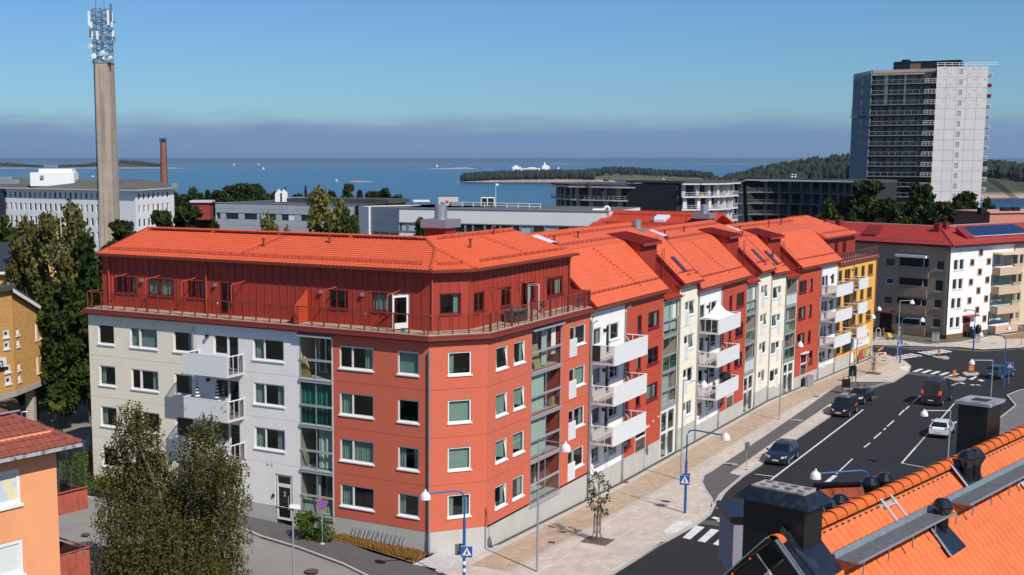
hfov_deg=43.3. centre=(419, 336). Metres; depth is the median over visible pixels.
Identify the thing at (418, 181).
sea
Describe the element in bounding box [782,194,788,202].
window
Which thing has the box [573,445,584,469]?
window
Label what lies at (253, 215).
window
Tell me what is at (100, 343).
window
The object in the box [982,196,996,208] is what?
leafy tree
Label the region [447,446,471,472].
window
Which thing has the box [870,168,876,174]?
window
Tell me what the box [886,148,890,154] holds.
window
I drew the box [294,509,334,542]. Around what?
shrub
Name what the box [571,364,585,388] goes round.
window
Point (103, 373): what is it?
window
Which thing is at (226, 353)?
window
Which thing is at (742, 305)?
window
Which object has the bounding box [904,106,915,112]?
window
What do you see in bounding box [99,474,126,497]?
shrub
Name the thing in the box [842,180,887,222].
pine tree
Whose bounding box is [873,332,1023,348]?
footway
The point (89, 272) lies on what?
leafy tree
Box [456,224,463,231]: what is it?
window
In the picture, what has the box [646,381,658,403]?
window
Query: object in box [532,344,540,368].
cardboard sheet
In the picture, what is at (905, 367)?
crossing pad
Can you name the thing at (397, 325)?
open terrace door
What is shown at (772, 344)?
window
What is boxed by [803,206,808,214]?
window
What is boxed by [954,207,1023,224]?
red roof house
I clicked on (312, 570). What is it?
manhole cover
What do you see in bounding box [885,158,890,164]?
window
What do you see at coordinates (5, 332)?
window
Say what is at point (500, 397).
window
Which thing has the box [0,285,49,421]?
brick building
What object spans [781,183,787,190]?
window
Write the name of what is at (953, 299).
window
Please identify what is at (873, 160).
window
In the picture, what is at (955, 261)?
window
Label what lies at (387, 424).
apartment block
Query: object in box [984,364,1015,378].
moving car
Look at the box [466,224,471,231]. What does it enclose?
window
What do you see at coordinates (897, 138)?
window
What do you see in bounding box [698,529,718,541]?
crossing stripe
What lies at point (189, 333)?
window
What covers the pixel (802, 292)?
window
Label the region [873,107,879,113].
window
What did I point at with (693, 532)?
crossing stripe
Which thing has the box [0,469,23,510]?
window
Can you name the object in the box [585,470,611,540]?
street tree
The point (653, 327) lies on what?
window
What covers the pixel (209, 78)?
sky
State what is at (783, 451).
parked car
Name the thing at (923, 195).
pine tree
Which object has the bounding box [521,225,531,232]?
window
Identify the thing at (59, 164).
island
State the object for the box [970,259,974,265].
window
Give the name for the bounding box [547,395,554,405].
paper bag
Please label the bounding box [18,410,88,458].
yard
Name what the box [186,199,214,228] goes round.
pine tree
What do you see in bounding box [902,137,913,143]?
window
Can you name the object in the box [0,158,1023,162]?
land
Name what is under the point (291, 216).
window
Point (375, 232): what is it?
window
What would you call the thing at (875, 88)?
window
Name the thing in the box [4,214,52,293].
birch tree
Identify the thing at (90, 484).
shrub
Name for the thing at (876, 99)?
window
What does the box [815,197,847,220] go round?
leafy tree
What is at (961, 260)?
window
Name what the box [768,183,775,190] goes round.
window
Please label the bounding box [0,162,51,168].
island
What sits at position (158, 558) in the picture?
birch tree
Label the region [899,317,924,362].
street lamp
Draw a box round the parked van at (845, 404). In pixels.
[830,392,858,417]
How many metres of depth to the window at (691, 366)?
110.62 m
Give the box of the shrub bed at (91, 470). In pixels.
[56,459,93,481]
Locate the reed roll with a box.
[302,356,311,376]
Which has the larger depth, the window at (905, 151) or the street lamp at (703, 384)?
the window at (905, 151)
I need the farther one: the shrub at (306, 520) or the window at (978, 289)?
the window at (978, 289)
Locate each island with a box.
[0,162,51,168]
[44,164,75,165]
[58,160,173,167]
[457,169,615,181]
[570,166,713,179]
[736,175,1023,197]
[931,355,948,358]
[945,376,966,380]
[962,371,978,375]
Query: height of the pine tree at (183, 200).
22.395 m
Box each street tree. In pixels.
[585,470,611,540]
[868,346,880,372]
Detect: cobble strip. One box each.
[701,520,718,526]
[908,372,942,376]
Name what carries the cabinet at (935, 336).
on the land at (11, 404)
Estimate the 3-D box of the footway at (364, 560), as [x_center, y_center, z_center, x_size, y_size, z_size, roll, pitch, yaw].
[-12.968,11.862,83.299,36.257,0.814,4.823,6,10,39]
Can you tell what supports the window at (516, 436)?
in the apartment block at (387, 424)
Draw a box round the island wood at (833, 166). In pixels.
[703,153,1023,191]
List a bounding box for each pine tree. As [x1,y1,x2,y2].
[108,218,136,243]
[150,208,173,226]
[173,203,202,227]
[174,194,207,227]
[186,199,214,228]
[207,190,231,224]
[208,221,219,228]
[222,185,246,197]
[232,182,256,201]
[248,183,261,200]
[342,183,355,212]
[364,191,381,205]
[413,217,424,235]
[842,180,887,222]
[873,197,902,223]
[899,183,941,224]
[928,200,956,224]
[948,190,979,223]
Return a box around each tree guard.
[580,513,614,545]
[864,359,880,374]
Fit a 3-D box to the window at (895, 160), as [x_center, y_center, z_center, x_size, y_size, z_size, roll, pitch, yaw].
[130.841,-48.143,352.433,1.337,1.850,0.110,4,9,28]
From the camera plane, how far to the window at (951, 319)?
181.30 m
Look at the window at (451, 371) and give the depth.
76.45 m
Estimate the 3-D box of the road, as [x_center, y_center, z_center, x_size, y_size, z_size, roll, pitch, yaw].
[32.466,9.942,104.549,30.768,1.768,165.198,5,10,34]
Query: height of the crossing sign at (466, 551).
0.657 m
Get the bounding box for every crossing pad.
[663,520,692,533]
[899,365,908,369]
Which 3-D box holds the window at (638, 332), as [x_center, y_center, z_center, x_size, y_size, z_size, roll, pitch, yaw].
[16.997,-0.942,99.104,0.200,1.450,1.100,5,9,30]
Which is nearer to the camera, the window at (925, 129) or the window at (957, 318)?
the window at (957, 318)
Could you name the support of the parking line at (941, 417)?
on the road
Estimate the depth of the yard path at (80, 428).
114.10 m
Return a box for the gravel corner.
[413,544,501,569]
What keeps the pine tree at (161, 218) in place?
on the land at (11, 404)
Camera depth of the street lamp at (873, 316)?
154.57 m
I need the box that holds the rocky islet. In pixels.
[432,167,473,168]
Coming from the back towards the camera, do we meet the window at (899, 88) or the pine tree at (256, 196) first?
the pine tree at (256, 196)
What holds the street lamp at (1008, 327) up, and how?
on the footway at (992, 342)
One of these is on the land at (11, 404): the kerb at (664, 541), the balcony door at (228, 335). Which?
the kerb at (664, 541)
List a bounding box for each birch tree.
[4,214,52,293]
[22,198,100,331]
[89,399,253,574]
[257,210,278,230]
[306,184,348,232]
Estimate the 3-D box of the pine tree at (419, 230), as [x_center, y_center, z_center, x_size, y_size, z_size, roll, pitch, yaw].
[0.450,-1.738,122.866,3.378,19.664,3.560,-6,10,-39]
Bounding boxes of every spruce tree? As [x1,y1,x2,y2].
[203,189,211,199]
[243,194,249,200]
[355,189,364,215]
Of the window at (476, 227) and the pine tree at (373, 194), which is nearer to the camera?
the window at (476, 227)
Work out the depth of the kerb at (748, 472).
103.06 m
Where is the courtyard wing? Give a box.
[589,204,733,367]
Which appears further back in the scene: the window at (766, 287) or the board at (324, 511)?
the window at (766, 287)
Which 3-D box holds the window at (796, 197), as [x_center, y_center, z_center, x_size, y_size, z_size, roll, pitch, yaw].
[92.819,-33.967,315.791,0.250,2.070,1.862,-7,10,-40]
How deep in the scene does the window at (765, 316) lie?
131.03 m
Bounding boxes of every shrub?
[49,401,66,431]
[60,459,88,485]
[71,450,92,476]
[74,472,108,495]
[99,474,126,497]
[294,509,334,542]
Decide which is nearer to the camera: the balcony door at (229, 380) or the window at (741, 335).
the balcony door at (229, 380)
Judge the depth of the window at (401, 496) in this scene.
77.94 m
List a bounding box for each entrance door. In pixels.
[277,484,292,520]
[879,313,891,332]
[962,317,969,336]
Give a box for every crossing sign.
[455,543,462,554]
[461,546,472,557]
[680,475,689,484]
[897,342,902,346]
[1006,362,1013,368]
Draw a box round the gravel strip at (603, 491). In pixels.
[493,357,872,545]
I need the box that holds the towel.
[592,346,600,360]
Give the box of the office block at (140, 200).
[0,168,178,266]
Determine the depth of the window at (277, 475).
82.42 m
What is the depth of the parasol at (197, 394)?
83.65 m
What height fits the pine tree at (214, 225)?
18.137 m
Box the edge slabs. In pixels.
[492,358,872,549]
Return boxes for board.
[304,497,312,510]
[312,499,319,512]
[319,501,327,513]
[327,501,332,514]
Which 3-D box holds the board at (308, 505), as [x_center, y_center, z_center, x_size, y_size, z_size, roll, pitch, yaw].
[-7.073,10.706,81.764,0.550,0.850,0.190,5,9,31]
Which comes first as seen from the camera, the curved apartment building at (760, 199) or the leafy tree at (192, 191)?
the curved apartment building at (760, 199)
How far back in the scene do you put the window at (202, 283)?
86.40 m
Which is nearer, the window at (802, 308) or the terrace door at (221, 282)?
the terrace door at (221, 282)
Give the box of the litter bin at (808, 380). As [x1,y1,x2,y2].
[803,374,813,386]
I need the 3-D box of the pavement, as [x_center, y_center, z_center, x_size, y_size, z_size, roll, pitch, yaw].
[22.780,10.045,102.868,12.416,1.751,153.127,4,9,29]
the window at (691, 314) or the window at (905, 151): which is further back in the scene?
the window at (905, 151)
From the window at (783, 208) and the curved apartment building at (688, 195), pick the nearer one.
the curved apartment building at (688, 195)
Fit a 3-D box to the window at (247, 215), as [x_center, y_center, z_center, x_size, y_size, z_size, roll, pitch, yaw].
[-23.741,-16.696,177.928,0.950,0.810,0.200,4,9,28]
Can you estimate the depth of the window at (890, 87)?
350.66 m
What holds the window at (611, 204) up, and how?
in the curved apartment building at (606, 192)
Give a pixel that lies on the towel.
(596, 354)
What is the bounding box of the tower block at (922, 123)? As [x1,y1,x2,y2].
[849,59,998,223]
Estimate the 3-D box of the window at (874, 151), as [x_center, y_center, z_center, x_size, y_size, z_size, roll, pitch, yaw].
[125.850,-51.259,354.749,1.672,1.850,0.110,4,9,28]
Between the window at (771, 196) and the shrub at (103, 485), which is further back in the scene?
the window at (771, 196)
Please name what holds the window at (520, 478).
in the apartment block at (387, 424)
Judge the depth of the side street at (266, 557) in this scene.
76.88 m
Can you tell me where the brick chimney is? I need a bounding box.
[159,138,167,183]
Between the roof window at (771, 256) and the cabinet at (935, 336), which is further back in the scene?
the cabinet at (935, 336)
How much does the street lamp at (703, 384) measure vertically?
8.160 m
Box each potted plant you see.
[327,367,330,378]
[539,301,545,312]
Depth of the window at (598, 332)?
92.37 m
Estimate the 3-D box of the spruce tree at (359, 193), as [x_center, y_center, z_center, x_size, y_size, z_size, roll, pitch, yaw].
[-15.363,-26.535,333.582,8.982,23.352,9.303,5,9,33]
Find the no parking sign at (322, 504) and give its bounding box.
[317,499,326,544]
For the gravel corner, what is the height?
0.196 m
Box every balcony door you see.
[228,335,238,369]
[229,380,239,414]
[230,423,239,457]
[606,324,609,353]
[606,366,608,391]
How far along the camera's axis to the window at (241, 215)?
178.25 m
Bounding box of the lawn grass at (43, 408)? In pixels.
[39,392,49,410]
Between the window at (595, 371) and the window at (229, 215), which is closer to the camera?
the window at (595, 371)
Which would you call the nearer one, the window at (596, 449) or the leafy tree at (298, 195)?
the window at (596, 449)
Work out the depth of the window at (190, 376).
85.85 m
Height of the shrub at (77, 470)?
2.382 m
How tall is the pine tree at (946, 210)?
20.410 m
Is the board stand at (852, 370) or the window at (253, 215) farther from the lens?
the window at (253, 215)
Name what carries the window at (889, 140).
in the tower block at (922, 123)
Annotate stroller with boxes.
[885,333,894,339]
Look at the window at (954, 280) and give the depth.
180.68 m
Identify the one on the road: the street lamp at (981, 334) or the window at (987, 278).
the street lamp at (981, 334)
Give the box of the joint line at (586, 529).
[509,363,889,571]
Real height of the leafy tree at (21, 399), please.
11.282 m
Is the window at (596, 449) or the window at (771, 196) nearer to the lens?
the window at (596, 449)
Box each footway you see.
[57,480,434,574]
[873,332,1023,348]
[999,389,1023,434]
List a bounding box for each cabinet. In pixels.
[932,332,939,341]
[975,334,979,342]
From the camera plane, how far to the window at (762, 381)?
131.92 m
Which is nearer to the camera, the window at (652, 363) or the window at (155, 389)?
the window at (155, 389)
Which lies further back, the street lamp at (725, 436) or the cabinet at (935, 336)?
the cabinet at (935, 336)
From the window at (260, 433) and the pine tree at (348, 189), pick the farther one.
the pine tree at (348, 189)
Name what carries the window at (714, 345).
in the apartment block at (387, 424)
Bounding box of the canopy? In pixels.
[413,200,429,204]
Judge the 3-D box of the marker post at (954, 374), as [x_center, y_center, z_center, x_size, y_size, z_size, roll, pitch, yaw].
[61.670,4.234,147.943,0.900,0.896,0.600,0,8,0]
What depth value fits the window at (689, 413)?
111.59 m
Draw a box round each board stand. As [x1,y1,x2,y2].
[841,376,850,392]
[848,365,856,381]
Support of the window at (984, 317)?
in the apartment building at (943, 276)
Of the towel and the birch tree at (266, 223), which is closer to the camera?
the towel
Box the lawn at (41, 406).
[39,396,49,411]
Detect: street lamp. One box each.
[288,504,300,574]
[420,489,465,574]
[536,439,570,571]
[680,379,707,474]
[684,429,729,512]
[779,341,803,419]
[810,469,868,479]
[856,314,875,366]
[896,299,914,359]
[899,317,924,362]
[920,409,950,457]
[964,307,975,350]
[969,359,992,396]
[978,332,1006,387]
[1006,326,1022,344]
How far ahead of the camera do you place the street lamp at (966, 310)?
169.95 m
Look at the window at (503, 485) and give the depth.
80.37 m
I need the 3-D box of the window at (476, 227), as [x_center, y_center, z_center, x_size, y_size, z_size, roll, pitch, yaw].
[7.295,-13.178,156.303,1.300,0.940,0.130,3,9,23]
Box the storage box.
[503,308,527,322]
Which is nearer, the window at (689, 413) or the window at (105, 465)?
the window at (105, 465)
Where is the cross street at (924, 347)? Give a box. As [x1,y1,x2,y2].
[873,345,958,349]
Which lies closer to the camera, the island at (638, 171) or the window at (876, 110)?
the window at (876, 110)
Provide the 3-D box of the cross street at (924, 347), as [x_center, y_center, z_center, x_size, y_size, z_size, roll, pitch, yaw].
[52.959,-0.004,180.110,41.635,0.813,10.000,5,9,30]
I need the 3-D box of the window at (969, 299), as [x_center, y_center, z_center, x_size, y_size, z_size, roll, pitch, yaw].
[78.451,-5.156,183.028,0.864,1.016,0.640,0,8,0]
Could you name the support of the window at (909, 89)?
in the tower block at (922, 123)
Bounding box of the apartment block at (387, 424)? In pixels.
[81,204,879,555]
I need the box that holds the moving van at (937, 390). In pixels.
[921,376,953,405]
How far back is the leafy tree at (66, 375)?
109.76 m
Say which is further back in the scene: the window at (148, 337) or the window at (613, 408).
the window at (613, 408)
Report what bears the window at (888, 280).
in the apartment building at (943, 276)
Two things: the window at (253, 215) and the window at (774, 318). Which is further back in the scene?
the window at (253, 215)
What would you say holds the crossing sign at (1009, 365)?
attached to the sign post
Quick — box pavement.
[434,352,908,574]
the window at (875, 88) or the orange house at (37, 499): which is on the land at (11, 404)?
the orange house at (37, 499)
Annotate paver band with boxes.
[472,361,887,571]
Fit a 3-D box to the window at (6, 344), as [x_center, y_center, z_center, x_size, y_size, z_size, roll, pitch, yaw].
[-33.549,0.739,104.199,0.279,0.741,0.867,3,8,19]
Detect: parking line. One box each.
[770,410,862,479]
[901,436,925,462]
[915,403,954,446]
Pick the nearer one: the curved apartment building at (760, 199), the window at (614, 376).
the window at (614, 376)
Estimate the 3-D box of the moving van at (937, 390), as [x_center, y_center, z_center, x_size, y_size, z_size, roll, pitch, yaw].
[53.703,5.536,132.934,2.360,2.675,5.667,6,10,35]
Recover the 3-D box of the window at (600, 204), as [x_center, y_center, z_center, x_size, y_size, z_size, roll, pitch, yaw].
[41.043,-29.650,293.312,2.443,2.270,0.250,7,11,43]
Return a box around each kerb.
[88,496,367,574]
[610,522,699,574]
[611,470,713,574]
[699,355,910,522]
[1000,389,1022,417]
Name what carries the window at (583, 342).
in the apartment block at (387, 424)
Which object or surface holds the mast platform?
attached to the tower block at (922, 123)
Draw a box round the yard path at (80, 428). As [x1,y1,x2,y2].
[42,399,90,446]
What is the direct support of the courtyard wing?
on the land at (11, 404)
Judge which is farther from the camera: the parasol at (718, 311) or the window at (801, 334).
the window at (801, 334)
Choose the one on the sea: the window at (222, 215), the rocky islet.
the rocky islet
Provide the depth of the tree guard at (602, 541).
80.64 m
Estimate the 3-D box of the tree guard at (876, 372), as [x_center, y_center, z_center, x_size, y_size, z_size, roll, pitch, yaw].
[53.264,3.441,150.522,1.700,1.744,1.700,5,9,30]
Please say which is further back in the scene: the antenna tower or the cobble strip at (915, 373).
the antenna tower
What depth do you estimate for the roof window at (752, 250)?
129.71 m
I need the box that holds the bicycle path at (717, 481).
[703,382,889,506]
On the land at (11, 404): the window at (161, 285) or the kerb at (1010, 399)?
the kerb at (1010, 399)
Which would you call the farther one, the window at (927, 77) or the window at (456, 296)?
the window at (927, 77)
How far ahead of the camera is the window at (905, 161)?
351.00 m
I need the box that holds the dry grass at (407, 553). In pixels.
[334,533,425,561]
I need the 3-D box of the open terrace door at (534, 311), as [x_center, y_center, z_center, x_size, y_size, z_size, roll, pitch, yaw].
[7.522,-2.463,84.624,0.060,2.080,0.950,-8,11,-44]
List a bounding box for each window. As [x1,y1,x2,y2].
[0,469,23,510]
[0,539,26,574]
[3,329,10,338]
[3,341,10,350]
[4,364,11,374]
[5,375,12,385]
[35,322,38,341]
[97,324,114,346]
[99,365,115,387]
[100,406,116,428]
[101,447,117,468]
[114,276,137,293]
[129,327,157,350]
[130,369,158,392]
[133,411,160,434]
[148,278,173,296]
[172,331,191,352]
[174,374,193,396]
[175,416,194,439]
[177,458,194,480]
[188,281,203,298]
[214,334,227,354]
[215,378,228,398]
[216,422,231,441]
[220,213,226,218]
[226,213,232,218]
[233,213,238,218]
[238,213,244,218]
[245,213,250,218]
[251,213,256,218]
[252,338,284,363]
[253,382,284,408]
[253,427,285,452]
[276,214,281,219]
[276,474,291,485]
[282,214,288,219]
[289,214,294,219]
[295,214,301,220]
[329,290,347,308]
[338,346,373,372]
[338,392,373,419]
[339,438,374,465]
[339,484,374,511]
[371,230,379,234]
[372,292,391,311]
[381,231,389,234]
[396,351,419,376]
[396,399,419,424]
[396,446,419,472]
[396,493,419,519]
[402,223,406,230]
[409,223,414,230]
[440,293,460,315]
[447,351,472,376]
[447,399,472,424]
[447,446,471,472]
[447,493,471,519]
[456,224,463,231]
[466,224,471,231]
[473,291,485,314]
[474,224,483,230]
[494,482,507,510]
[495,391,508,418]
[495,437,508,464]
[496,345,508,371]
[501,286,512,308]
[512,474,524,501]
[513,340,526,365]
[513,385,525,411]
[513,430,525,456]
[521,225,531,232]
[525,282,535,301]
[534,226,543,231]
[546,226,555,230]
[547,276,563,298]
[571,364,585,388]
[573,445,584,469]
[574,405,584,429]
[575,323,586,346]
[591,446,599,466]
[592,367,601,387]
[592,406,600,426]
[593,189,601,198]
[593,327,602,344]
[594,202,602,206]
[607,189,615,198]
[608,406,617,419]
[608,446,617,457]
[609,202,617,206]
[609,365,618,380]
[610,321,619,341]
[624,439,631,450]
[635,396,640,408]
[636,357,641,371]
[637,315,642,333]
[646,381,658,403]
[647,346,658,367]
[648,310,659,330]
[670,256,686,271]
[684,366,692,383]
[685,301,688,310]
[685,333,694,349]
[686,399,692,416]
[687,300,695,316]
[697,401,702,417]
[699,336,704,352]
[710,335,716,347]
[734,351,742,369]
[735,322,743,338]
[736,292,744,308]
[751,249,765,262]
[761,313,766,326]
[761,369,764,383]
[762,284,768,298]
[763,250,778,264]
[767,205,774,212]
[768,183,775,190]
[769,194,775,201]
[770,342,776,355]
[771,314,777,327]
[773,286,778,299]
[780,205,786,213]
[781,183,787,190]
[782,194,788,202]
[791,205,798,213]
[792,183,799,191]
[793,194,799,202]
[797,332,804,347]
[798,306,805,320]
[799,280,806,294]
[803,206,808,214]
[804,183,809,191]
[804,195,809,202]
[849,346,869,363]
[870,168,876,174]
[871,148,877,154]
[871,158,876,164]
[872,127,878,133]
[872,138,877,143]
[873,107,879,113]
[873,117,878,123]
[874,87,880,93]
[874,97,879,103]
[875,76,880,82]
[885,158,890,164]
[885,168,889,174]
[885,296,891,302]
[886,138,891,143]
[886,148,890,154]
[886,277,893,283]
[887,117,892,123]
[887,258,894,265]
[888,107,892,113]
[889,76,894,82]
[889,86,893,92]
[893,158,898,164]
[893,168,897,174]
[894,137,899,143]
[894,148,898,154]
[895,117,900,123]
[895,127,899,133]
[896,96,901,102]
[896,107,900,113]
[897,76,902,82]
[897,86,901,92]
[900,178,911,184]
[900,188,910,194]
[900,199,909,204]
[901,158,912,164]
[901,168,912,174]
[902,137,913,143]
[902,148,913,154]
[903,117,915,123]
[903,127,914,133]
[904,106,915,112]
[905,96,916,102]
[906,75,917,81]
[906,86,916,92]
[920,178,924,184]
[921,158,925,164]
[923,127,927,133]
[924,96,929,102]
[924,106,928,112]
[925,75,930,81]
[925,85,929,91]
[931,318,940,328]
[932,298,941,309]
[933,279,943,292]
[935,260,944,270]
[949,317,953,328]
[951,298,955,309]
[952,279,957,290]
[953,260,958,270]
[955,317,959,328]
[956,298,961,308]
[958,278,962,289]
[959,259,964,270]
[967,297,971,303]
[968,278,972,285]
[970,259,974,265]
[975,306,979,313]
[976,287,980,293]
[977,268,981,274]
[982,315,986,321]
[985,276,989,282]
[986,258,990,264]
[1014,255,1018,264]
[1018,272,1022,282]
[1019,254,1023,264]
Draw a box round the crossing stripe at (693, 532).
[683,526,703,538]
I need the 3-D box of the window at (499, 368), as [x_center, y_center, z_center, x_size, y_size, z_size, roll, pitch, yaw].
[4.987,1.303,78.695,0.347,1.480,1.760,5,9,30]
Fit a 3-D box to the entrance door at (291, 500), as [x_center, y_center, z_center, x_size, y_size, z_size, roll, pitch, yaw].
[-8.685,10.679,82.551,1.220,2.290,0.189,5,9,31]
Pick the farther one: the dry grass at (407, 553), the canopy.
the canopy
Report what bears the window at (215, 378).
in the apartment block at (387, 424)
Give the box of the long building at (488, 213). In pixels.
[359,183,639,235]
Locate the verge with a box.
[1002,333,1023,338]
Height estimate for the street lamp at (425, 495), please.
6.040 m
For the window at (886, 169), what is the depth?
353.67 m
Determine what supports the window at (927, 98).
in the tower block at (922, 123)
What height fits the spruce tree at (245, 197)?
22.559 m
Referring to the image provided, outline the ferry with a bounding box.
[512,162,558,170]
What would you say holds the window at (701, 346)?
in the apartment block at (387, 424)
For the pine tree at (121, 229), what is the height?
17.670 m
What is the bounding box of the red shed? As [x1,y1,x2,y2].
[190,200,214,219]
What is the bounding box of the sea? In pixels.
[0,163,1023,225]
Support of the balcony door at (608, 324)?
in the apartment block at (387, 424)
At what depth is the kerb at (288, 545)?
77.65 m
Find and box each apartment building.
[548,178,664,206]
[626,179,740,220]
[729,174,896,222]
[778,215,1023,338]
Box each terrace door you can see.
[220,282,232,313]
[392,295,407,328]
[527,283,538,315]
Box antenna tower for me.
[88,0,119,249]
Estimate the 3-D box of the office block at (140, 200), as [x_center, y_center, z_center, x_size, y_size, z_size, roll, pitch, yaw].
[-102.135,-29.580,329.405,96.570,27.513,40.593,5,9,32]
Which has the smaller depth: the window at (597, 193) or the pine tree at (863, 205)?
the pine tree at (863, 205)
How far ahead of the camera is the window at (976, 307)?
184.43 m
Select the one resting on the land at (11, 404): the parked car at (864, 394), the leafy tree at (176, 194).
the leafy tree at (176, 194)
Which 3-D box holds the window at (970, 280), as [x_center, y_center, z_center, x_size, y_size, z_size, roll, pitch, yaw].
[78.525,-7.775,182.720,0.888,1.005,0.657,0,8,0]
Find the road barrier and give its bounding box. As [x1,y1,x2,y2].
[878,347,885,355]
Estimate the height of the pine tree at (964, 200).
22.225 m
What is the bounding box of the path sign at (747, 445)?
[745,442,749,469]
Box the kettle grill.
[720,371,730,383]
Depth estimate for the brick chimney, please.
348.11 m
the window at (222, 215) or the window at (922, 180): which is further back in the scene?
the window at (922, 180)
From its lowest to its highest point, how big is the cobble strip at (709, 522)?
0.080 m
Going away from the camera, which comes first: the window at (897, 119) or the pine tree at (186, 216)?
the pine tree at (186, 216)
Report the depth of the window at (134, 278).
89.55 m
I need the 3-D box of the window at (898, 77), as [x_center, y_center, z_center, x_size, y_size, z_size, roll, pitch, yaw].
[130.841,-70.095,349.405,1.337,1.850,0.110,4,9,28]
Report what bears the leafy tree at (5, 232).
on the land at (11, 404)
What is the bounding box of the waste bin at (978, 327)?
[968,324,981,337]
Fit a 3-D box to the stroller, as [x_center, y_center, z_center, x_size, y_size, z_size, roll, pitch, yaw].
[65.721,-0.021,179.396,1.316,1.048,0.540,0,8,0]
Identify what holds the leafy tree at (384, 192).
on the land at (11, 404)
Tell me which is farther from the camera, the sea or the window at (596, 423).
the sea
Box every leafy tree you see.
[0,211,17,241]
[14,328,49,418]
[36,275,90,427]
[65,230,111,353]
[72,322,91,424]
[174,191,186,226]
[188,186,203,204]
[253,186,274,200]
[292,192,302,220]
[328,189,344,196]
[339,205,360,233]
[379,187,394,197]
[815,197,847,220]
[838,209,857,221]
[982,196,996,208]
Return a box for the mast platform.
[850,107,865,116]
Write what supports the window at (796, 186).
in the curved apartment building at (760, 199)
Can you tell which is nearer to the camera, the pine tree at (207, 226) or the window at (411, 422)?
the window at (411, 422)
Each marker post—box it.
[949,370,958,377]
[966,365,975,372]
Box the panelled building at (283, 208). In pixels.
[215,189,409,231]
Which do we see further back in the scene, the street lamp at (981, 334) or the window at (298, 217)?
the window at (298, 217)
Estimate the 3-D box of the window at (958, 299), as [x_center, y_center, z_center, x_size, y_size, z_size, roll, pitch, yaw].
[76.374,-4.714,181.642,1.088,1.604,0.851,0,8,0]
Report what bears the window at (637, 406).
in the apartment block at (387, 424)
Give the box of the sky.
[0,0,1023,157]
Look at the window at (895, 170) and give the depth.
352.72 m
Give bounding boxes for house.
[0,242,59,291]
[0,408,89,574]
[716,395,1023,574]
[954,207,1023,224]
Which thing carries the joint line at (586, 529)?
on the pavement
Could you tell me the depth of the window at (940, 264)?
180.64 m
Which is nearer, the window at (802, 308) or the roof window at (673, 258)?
the roof window at (673, 258)
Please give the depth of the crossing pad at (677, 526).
84.72 m
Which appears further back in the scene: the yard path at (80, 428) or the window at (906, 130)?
the window at (906, 130)
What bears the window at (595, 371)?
in the apartment block at (387, 424)
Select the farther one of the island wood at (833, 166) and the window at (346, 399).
the island wood at (833, 166)
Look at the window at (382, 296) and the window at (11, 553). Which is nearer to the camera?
the window at (11, 553)
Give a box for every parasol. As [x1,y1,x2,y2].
[195,380,200,397]
[214,381,220,400]
[702,300,734,324]
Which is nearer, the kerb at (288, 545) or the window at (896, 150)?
the kerb at (288, 545)
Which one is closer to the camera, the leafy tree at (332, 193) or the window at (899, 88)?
the leafy tree at (332, 193)
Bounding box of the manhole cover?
[304,568,318,572]
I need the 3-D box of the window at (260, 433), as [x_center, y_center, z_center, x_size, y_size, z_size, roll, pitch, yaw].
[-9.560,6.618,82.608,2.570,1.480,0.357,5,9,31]
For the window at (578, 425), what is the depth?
90.50 m
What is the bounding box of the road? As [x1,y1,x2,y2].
[614,347,1023,574]
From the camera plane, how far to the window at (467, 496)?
77.71 m
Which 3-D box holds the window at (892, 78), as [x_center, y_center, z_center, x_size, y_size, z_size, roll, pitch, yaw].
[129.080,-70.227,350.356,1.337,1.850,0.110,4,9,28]
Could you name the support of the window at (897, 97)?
in the tower block at (922, 123)
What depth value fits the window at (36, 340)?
109.40 m
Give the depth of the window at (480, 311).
79.30 m
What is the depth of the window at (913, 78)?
347.85 m
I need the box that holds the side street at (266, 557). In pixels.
[58,500,359,574]
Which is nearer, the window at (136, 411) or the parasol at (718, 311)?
the window at (136, 411)
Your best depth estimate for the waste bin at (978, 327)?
182.48 m
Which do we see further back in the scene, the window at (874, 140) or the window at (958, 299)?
the window at (874, 140)
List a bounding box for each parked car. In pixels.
[765,438,799,465]
[847,382,874,404]
[928,418,956,437]
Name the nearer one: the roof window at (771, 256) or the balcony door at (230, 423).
the balcony door at (230, 423)
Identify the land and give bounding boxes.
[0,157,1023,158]
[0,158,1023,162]
[0,330,1023,569]
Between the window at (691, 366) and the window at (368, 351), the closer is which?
the window at (368, 351)

